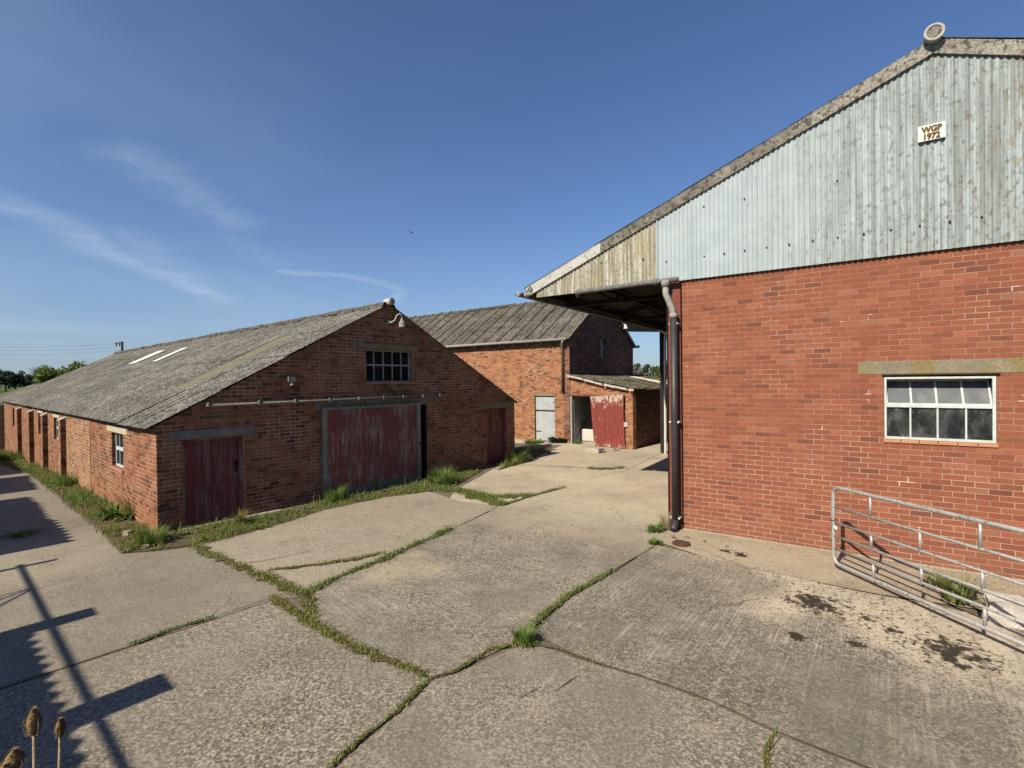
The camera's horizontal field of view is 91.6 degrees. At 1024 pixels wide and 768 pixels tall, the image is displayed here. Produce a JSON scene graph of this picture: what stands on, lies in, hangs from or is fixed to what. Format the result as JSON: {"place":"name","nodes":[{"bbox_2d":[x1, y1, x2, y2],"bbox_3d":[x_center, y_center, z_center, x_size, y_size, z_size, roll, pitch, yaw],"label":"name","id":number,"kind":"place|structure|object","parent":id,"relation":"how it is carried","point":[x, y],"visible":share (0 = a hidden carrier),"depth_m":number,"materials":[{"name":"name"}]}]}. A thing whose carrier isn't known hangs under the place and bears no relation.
{"place":"outdoors","nodes":[
{"label":"outdoors","id":0,"kind":"place"},
{"bbox_2d":[3,463,160,552],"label":"verge soil","id":1,"kind":"structure","parent":0,"point":[116,523],"depth_m":9.66,"materials":[{"name":"brown soil"}]},
{"bbox_2d":[0,447,23,460],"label":"weed clump","id":2,"kind":"object","parent":1,"relation":"on","point":[7,454],"visible":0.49,"depth_m":21.46,"materials":[{"name":"green plant"}]},
{"bbox_2d":[45,470,77,486],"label":"weed clump","id":3,"kind":"object","parent":1,"relation":"on","point":[67,480],"visible":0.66,"depth_m":13.51,"materials":[{"name":"green plant"}]},
{"bbox_2d":[92,501,126,519],"bbox_3d":[-8.047,2.550,10.136,0.792,0.358,0.725,-1,0,0],"label":"dock plant","id":4,"kind":"object","parent":1,"relation":"on","point":[113,507],"visible":0.52,"depth_m":10.05,"materials":[{"name":"green plant"}]},
{"bbox_2d":[109,493,135,519],"bbox_3d":[-7.632,2.411,10.099,0.973,0.591,1.017,0,1,37],"label":"dock plant","id":5,"kind":"object","parent":1,"relation":"on","point":[128,512],"visible":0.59,"depth_m":9.92,"materials":[{"name":"green plant"}]},
{"bbox_2d":[122,530,133,534],"bbox_3d":[-6.854,2.655,8.881,0.172,0.085,0.116,-1,0,16],"label":"loose rubble","id":6,"kind":"object","parent":1,"relation":"on","point":[125,532],"visible":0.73,"depth_m":8.85,"materials":[{"name":"grey stone"}]},
{"bbox_2d":[0,466,300,687],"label":"concrete road","id":7,"kind":"structure","parent":0,"point":[105,596],"depth_m":6.56,"materials":[{"name":"grey concrete"}]},
{"bbox_2d":[0,525,45,538],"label":"weed clump","id":8,"kind":"object","parent":7,"relation":"on","point":[20,533],"visible":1,"depth_m":8.96,"materials":[{"name":"green plant"}]},
{"bbox_2d":[0,386,659,405],"bbox_3d":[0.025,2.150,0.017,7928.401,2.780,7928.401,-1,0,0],"label":"ground","id":9,"kind":"structure","parent":0,"point":[2,390],"depth_m":112.50,"materials":[{"name":"green plant"}]},
{"bbox_2d":[0,369,5,387],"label":"tree","id":10,"kind":"object","parent":9,"relation":"on","point":[1,371],"visible":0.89,"depth_m":104.45,"materials":[{"name":"green plant"}]},
{"bbox_2d":[0,370,15,391],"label":"tree","id":11,"kind":"object","parent":9,"relation":"on","point":[9,376],"visible":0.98,"depth_m":104.74,"materials":[{"name":"green plant"}]},
{"bbox_2d":[8,374,23,389],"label":"tree","id":12,"kind":"object","parent":9,"relation":"on","point":[16,385],"visible":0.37,"depth_m":107.16,"materials":[{"name":"green plant"}]},
{"bbox_2d":[0,384,38,448],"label":"shed","id":13,"kind":"structure","parent":9,"relation":"on","point":[2,425],"depth_m":26.84,"materials":[{"name":"brick"}]},
{"bbox_2d":[13,370,34,386],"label":"tree","id":14,"kind":"object","parent":9,"relation":"on","point":[25,381],"visible":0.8,"depth_m":106.94,"materials":[{"name":"green plant"}]},
{"bbox_2d":[32,361,86,383],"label":"tree","id":15,"kind":"object","parent":9,"relation":"on","point":[48,374],"visible":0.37,"depth_m":88.31,"materials":[{"name":"green plant"}]},
{"bbox_2d":[115,341,123,350],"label":"power pole","id":16,"kind":"object","parent":9,"relation":"on","point":[122,342],"visible":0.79,"depth_m":74.65,"materials":[{"name":"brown wood"}]},
{"bbox_2d":[633,363,644,374],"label":"tree","id":17,"kind":"object","parent":9,"relation":"on","point":[637,365],"visible":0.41,"depth_m":115.69,"materials":[{"name":"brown plant"}]},
{"bbox_2d":[623,322,666,331],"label":"hay barn","id":18,"kind":"structure","parent":9,"relation":"on","point":[633,328],"depth_m":29.27,"materials":[{"name":"metal"}]},
{"bbox_2d":[641,364,653,376],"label":"tree","id":19,"kind":"object","parent":9,"relation":"on","point":[644,369],"visible":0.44,"depth_m":107.50,"materials":[{"name":"green plant"}]},
{"bbox_2d":[648,366,659,377],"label":"tree","id":20,"kind":"object","parent":9,"relation":"on","point":[656,370],"visible":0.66,"depth_m":101.59,"materials":[{"name":"green plant"}]},
{"bbox_2d":[515,23,1023,580],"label":"grain barn","id":21,"kind":"structure","parent":9,"relation":"on","point":[829,295],"depth_m":7.41,"materials":[{"name":"red brick"}]},
{"bbox_2d":[918,121,944,142],"bbox_3d":[5.769,-3.467,6.846,0.290,0.215,0.015,0,1,34],"label":"date sign","id":22,"kind":"object","parent":21,"relation":"attached to","point":[931,131],"visible":1,"depth_m":6.84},
{"bbox_2d":[884,376,995,442],"bbox_3d":[5.977,0.342,7.013,1.185,0.890,0.258,0,1,34],"label":"window","id":23,"kind":"structure","parent":21,"relation":"in","point":[956,409],"depth_m":6.94,"materials":[{"name":"white glass"}]},
{"bbox_2d":[127,466,778,767],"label":"joint grass","id":24,"kind":"structure","parent":0,"point":[311,620],"depth_m":6.11,"materials":[{"name":"green plant"}]},
{"bbox_2d":[0,443,982,767],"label":"yard soil","id":25,"kind":"structure","parent":0,"point":[554,611],"depth_m":5.14,"materials":[{"name":"brown soil"}]},
{"bbox_2d":[0,601,427,767],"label":"concrete apron","id":26,"kind":"object","parent":25,"relation":"on","point":[266,685],"visible":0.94,"depth_m":4.23,"materials":[{"name":"grey concrete"}]},
{"bbox_2d":[0,761,20,767],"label":"teasel","id":27,"kind":"object","parent":26,"relation":"on","point":[7,764],"visible":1,"depth_m":1.06,"materials":[{"name":"brown plant"}]},
{"bbox_2d":[1,746,25,767],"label":"teasel","id":28,"kind":"object","parent":26,"relation":"on","point":[16,755],"visible":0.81,"depth_m":1.15,"materials":[{"name":"brown plant"}]},
{"bbox_2d":[22,706,42,767],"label":"teasel","id":29,"kind":"object","parent":26,"relation":"on","point":[33,722],"visible":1,"depth_m":1.25,"materials":[{"name":"brown plant"}]},
{"bbox_2d":[53,717,66,767],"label":"teasel","id":30,"kind":"object","parent":26,"relation":"on","point":[60,729],"visible":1,"depth_m":1.39,"materials":[{"name":"brown plant"}]},
{"bbox_2d":[0,298,518,531],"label":"brick barn","id":31,"kind":"structure","parent":25,"relation":"on","point":[281,415],"depth_m":12.02,"materials":[{"name":"red brick"}]},
{"bbox_2d":[116,433,122,467],"bbox_3d":[-8.412,1.437,10.909,0.980,0.750,0.249,0,1,40],"label":"window","id":32,"kind":"structure","parent":31,"relation":"in","point":[119,437],"depth_m":11.01,"materials":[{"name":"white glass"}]},
{"bbox_2d":[182,435,242,527],"bbox_3d":[-5.836,1.874,9.698,0.110,1.675,1.060,0,1,40],"label":"door","id":33,"kind":"structure","parent":31,"relation":"in","point":[212,467],"depth_m":9.68,"materials":[{"name":"red wood"}]},
{"bbox_2d":[321,402,421,499],"bbox_3d":[-3.357,1.578,12.322,0.080,2.170,2.820,0,1,40],"label":"sliding door","id":34,"kind":"structure","parent":31,"relation":"in","point":[362,446],"depth_m":12.19,"materials":[{"name":"wood"}]},
{"bbox_2d":[366,349,409,382],"bbox_3d":[-3.253,-0.455,12.846,0.179,0.825,1.390,0,1,40],"label":"window","id":35,"kind":"structure","parent":31,"relation":"in","point":[381,365],"depth_m":12.81,"materials":[{"name":"white glass"}]},
{"bbox_2d":[487,407,505,463],"bbox_3d":[-0.586,1.648,15.925,0.145,1.770,0.960,0,1,40],"label":"door","id":36,"kind":"structure","parent":31,"relation":"in","point":[495,416],"depth_m":16.03,"materials":[{"name":"red wood"}]},
{"bbox_2d":[0,443,545,552],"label":"verge grass","id":37,"kind":"structure","parent":25,"relation":"on","point":[75,496],"depth_m":11.00,"materials":[{"name":"green plant"}]},
{"bbox_2d":[125,523,172,546],"bbox_3d":[-6.150,2.540,8.411,0.782,0.332,0.757,-1,1,-36],"label":"weed clump","id":38,"kind":"object","parent":37,"relation":"on","point":[153,537],"visible":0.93,"depth_m":8.35,"materials":[{"name":"green plant"}]},
{"bbox_2d":[231,508,248,524],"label":"weed clump","id":39,"kind":"object","parent":37,"relation":"on","point":[239,518],"visible":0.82,"depth_m":9.43,"materials":[{"name":"green plant"}]},
{"bbox_2d":[318,482,349,502],"bbox_3d":[-3.993,2.453,11.212,0.884,0.442,0.981,-1,0,0],"label":"weed clump","id":40,"kind":"object","parent":37,"relation":"on","point":[334,495],"visible":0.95,"depth_m":11.13,"materials":[{"name":"green plant"}]},
{"bbox_2d":[374,481,381,490],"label":"weed clump","id":41,"kind":"object","parent":37,"relation":"on","point":[375,487],"visible":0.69,"depth_m":12.25,"materials":[{"name":"green plant"}]},
{"bbox_2d":[420,464,457,484],"bbox_3d":[-1.852,2.397,13.112,1.140,0.507,1.166,-1,0,0],"label":"weed clump","id":42,"kind":"object","parent":37,"relation":"on","point":[442,478],"visible":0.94,"depth_m":12.97,"materials":[{"name":"green plant"}]},
{"bbox_2d":[201,492,496,589],"bbox_3d":[-2.880,2.651,9.381,4.496,0.001,5.820,-1,0,12],"label":"concrete bay","id":43,"kind":"object","parent":25,"relation":"on","point":[358,529],"visible":0.91,"depth_m":8.77,"materials":[{"name":"grey concrete"}]},
{"bbox_2d":[308,488,670,675],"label":"concrete lane","id":44,"kind":"structure","parent":25,"relation":"on","point":[454,598],"depth_m":6.79,"materials":[{"name":"grey concrete"}]},
{"bbox_2d":[644,521,663,532],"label":"weed clump","id":45,"kind":"object","parent":44,"relation":"on","point":[656,528],"visible":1,"depth_m":8.74,"materials":[{"name":"green plant"}]},
{"bbox_2d":[647,537,661,544],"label":"weed clump","id":46,"kind":"object","parent":44,"relation":"on","point":[655,541],"visible":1,"depth_m":8.09,"materials":[{"name":"green plant"}]},
{"bbox_2d":[652,508,680,529],"bbox_3d":[2.781,2.384,8.857,0.582,0.425,0.656,-1,0,-24],"label":"dry weed","id":47,"kind":"object","parent":44,"relation":"on","point":[667,524],"visible":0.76,"depth_m":8.81,"materials":[{"name":"beige plant"}]},
{"bbox_2d":[508,619,539,647],"bbox_3d":[0.122,2.572,5.104,0.339,0.153,0.368,-1,0,0],"label":"weed clump","id":48,"kind":"object","parent":25,"relation":"on","point":[526,635],"visible":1,"depth_m":5.10,"materials":[{"name":"green plant"}]},
{"bbox_2d":[334,647,779,767],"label":"concrete lane","id":49,"kind":"structure","parent":25,"relation":"on","point":[483,715],"depth_m":3.87,"materials":[{"name":"grey concrete"}]},
{"bbox_2d":[450,439,667,523],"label":"concrete yard","id":50,"kind":"structure","parent":25,"relation":"on","point":[640,481],"depth_m":13.79,"materials":[{"name":"grey concrete"}]},
{"bbox_2d":[1,464,870,767],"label":"slab crack","id":51,"kind":"object","parent":50,"relation":"on","point":[539,686],"visible":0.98,"depth_m":4.43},
{"bbox_2d":[507,449,530,462],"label":"weed clump","id":52,"kind":"object","parent":50,"relation":"on","point":[516,456],"visible":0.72,"depth_m":16.14,"materials":[{"name":"green plant"}]},
{"bbox_2d":[407,301,639,442],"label":"granary","id":53,"kind":"structure","parent":50,"relation":"on","point":[529,356],"depth_m":22.99,"materials":[{"name":"orange brick"}]},
{"bbox_2d":[535,411,554,440],"bbox_3d":[1.444,1.853,21.976,1.060,1.280,0.065,0,1,36],"label":"door","id":54,"kind":"structure","parent":53,"relation":"in","point":[545,421],"depth_m":21.95,"materials":[{"name":"grey metal"}]},
{"bbox_2d":[535,396,554,410],"bbox_3d":[1.461,0.863,21.947,1.130,0.640,0.065,0,1,36],"label":"door","id":55,"kind":"structure","parent":53,"relation":"in","point":[543,403],"depth_m":21.92,"materials":[{"name":"grey metal"}]},
{"bbox_2d":[601,339,604,357],"bbox_3d":[4.311,-1.710,23.851,0.044,0.910,0.640,0,1,36],"label":"window","id":56,"kind":"structure","parent":53,"relation":"in","point":[602,340],"depth_m":23.92,"materials":[{"name":"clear glass"}]},
{"bbox_2d":[515,443,551,452],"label":"kerb wall","id":57,"kind":"structure","parent":50,"relation":"on","point":[547,446],"depth_m":18.37,"materials":[{"name":"grey concrete"}]},
{"bbox_2d":[522,437,545,443],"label":"weed clump","id":58,"kind":"object","parent":50,"relation":"on","point":[533,441],"visible":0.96,"depth_m":21.04,"materials":[{"name":"green plant"}]},
{"bbox_2d":[546,436,567,442],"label":"clump","id":59,"kind":"object","parent":50,"relation":"on","point":[554,439],"visible":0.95,"depth_m":21.17,"materials":[{"name":"green plant"}]},
{"bbox_2d":[571,440,583,443],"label":"weed clump","id":60,"kind":"object","parent":50,"relation":"on","point":[577,441],"visible":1,"depth_m":20.87,"materials":[{"name":"green plant"}]},
{"bbox_2d":[581,428,593,441],"bbox_3d":[3.817,2.212,21.169,0.500,0.560,1.900,-1,1,-44],"label":"feed trough","id":61,"kind":"object","parent":50,"relation":"on","point":[586,434],"visible":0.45,"depth_m":21.44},
{"bbox_2d":[585,447,603,453],"bbox_3d":[3.048,2.438,18.389,0.368,0.178,0.650,-1,1,-44],"label":"concrete block","id":62,"kind":"object","parent":50,"relation":"on","point":[598,450],"depth_m":18.24,"materials":[{"name":"grey concrete"}]},
{"bbox_2d":[566,374,667,449],"bbox_3d":[6.167,1.127,23.081,3.880,3.245,9.035,0,1,36],"label":"lean to shed","id":63,"kind":"object","parent":50,"relation":"on","point":[614,410],"visible":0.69,"depth_m":20.02,"materials":[{"name":"orange brick"}]},
{"bbox_2d":[590,394,627,448],"bbox_3d":[3.800,1.449,19.651,0.096,2.090,1.738,-1,1,-44],"label":"door","id":64,"kind":"structure","parent":63,"relation":"in","point":[609,424],"depth_m":19.60,"materials":[{"name":"red wood"}]},
{"bbox_2d":[536,545,1023,767],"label":"concrete lane","id":65,"kind":"structure","parent":25,"relation":"on","point":[871,680],"depth_m":4.80,"materials":[{"name":"grey concrete"}]},
{"bbox_2d":[768,737,862,767],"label":"concrete lane","id":66,"kind":"structure","parent":25,"relation":"on","point":[787,752],"depth_m":3.51,"materials":[{"name":"grey concrete"}]},
{"bbox_2d":[661,529,1023,609],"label":"concrete apron","id":67,"kind":"object","parent":25,"relation":"on","point":[821,566],"visible":0.73,"depth_m":7.03,"materials":[{"name":"beige concrete"}]},
{"bbox_2d":[672,539,689,546],"bbox_3d":[2.733,2.569,8.039,0.280,0.046,0.280,0,1,34],"label":"drain gully","id":68,"kind":"object","parent":67,"relation":"on","point":[680,543],"visible":1,"depth_m":7.99,"materials":[{"name":"orange metal"}]},
{"bbox_2d":[830,486,1023,646],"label":"field gate","id":69,"kind":"structure","parent":67,"relation":"on","point":[980,522],"depth_m":5.55,"materials":[{"name":"white metal"}]},
{"bbox_2d":[917,570,949,586],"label":"weed clump","id":70,"kind":"object","parent":67,"relation":"on","point":[929,580],"visible":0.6,"depth_m":6.33,"materials":[{"name":"green plant"}]},
{"bbox_2d":[929,566,983,604],"bbox_3d":[5.248,2.408,5.877,0.725,0.331,0.675,-1,0,0],"label":"weed clump","id":71,"kind":"object","parent":67,"relation":"on","point":[959,589],"visible":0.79,"depth_m":5.84,"materials":[{"name":"green plant"}]},
{"bbox_2d":[984,592,1023,630],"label":"stone block","id":72,"kind":"object","parent":25,"relation":"on","point":[1010,608],"depth_m":5.33,"materials":[{"name":"beige stone"}]},
{"bbox_2d":[0,0,1023,385],"label":"sky","id":73,"kind":"structure","parent":0,"point":[171,170],"materials":[{"name":"blue"}]}
]}

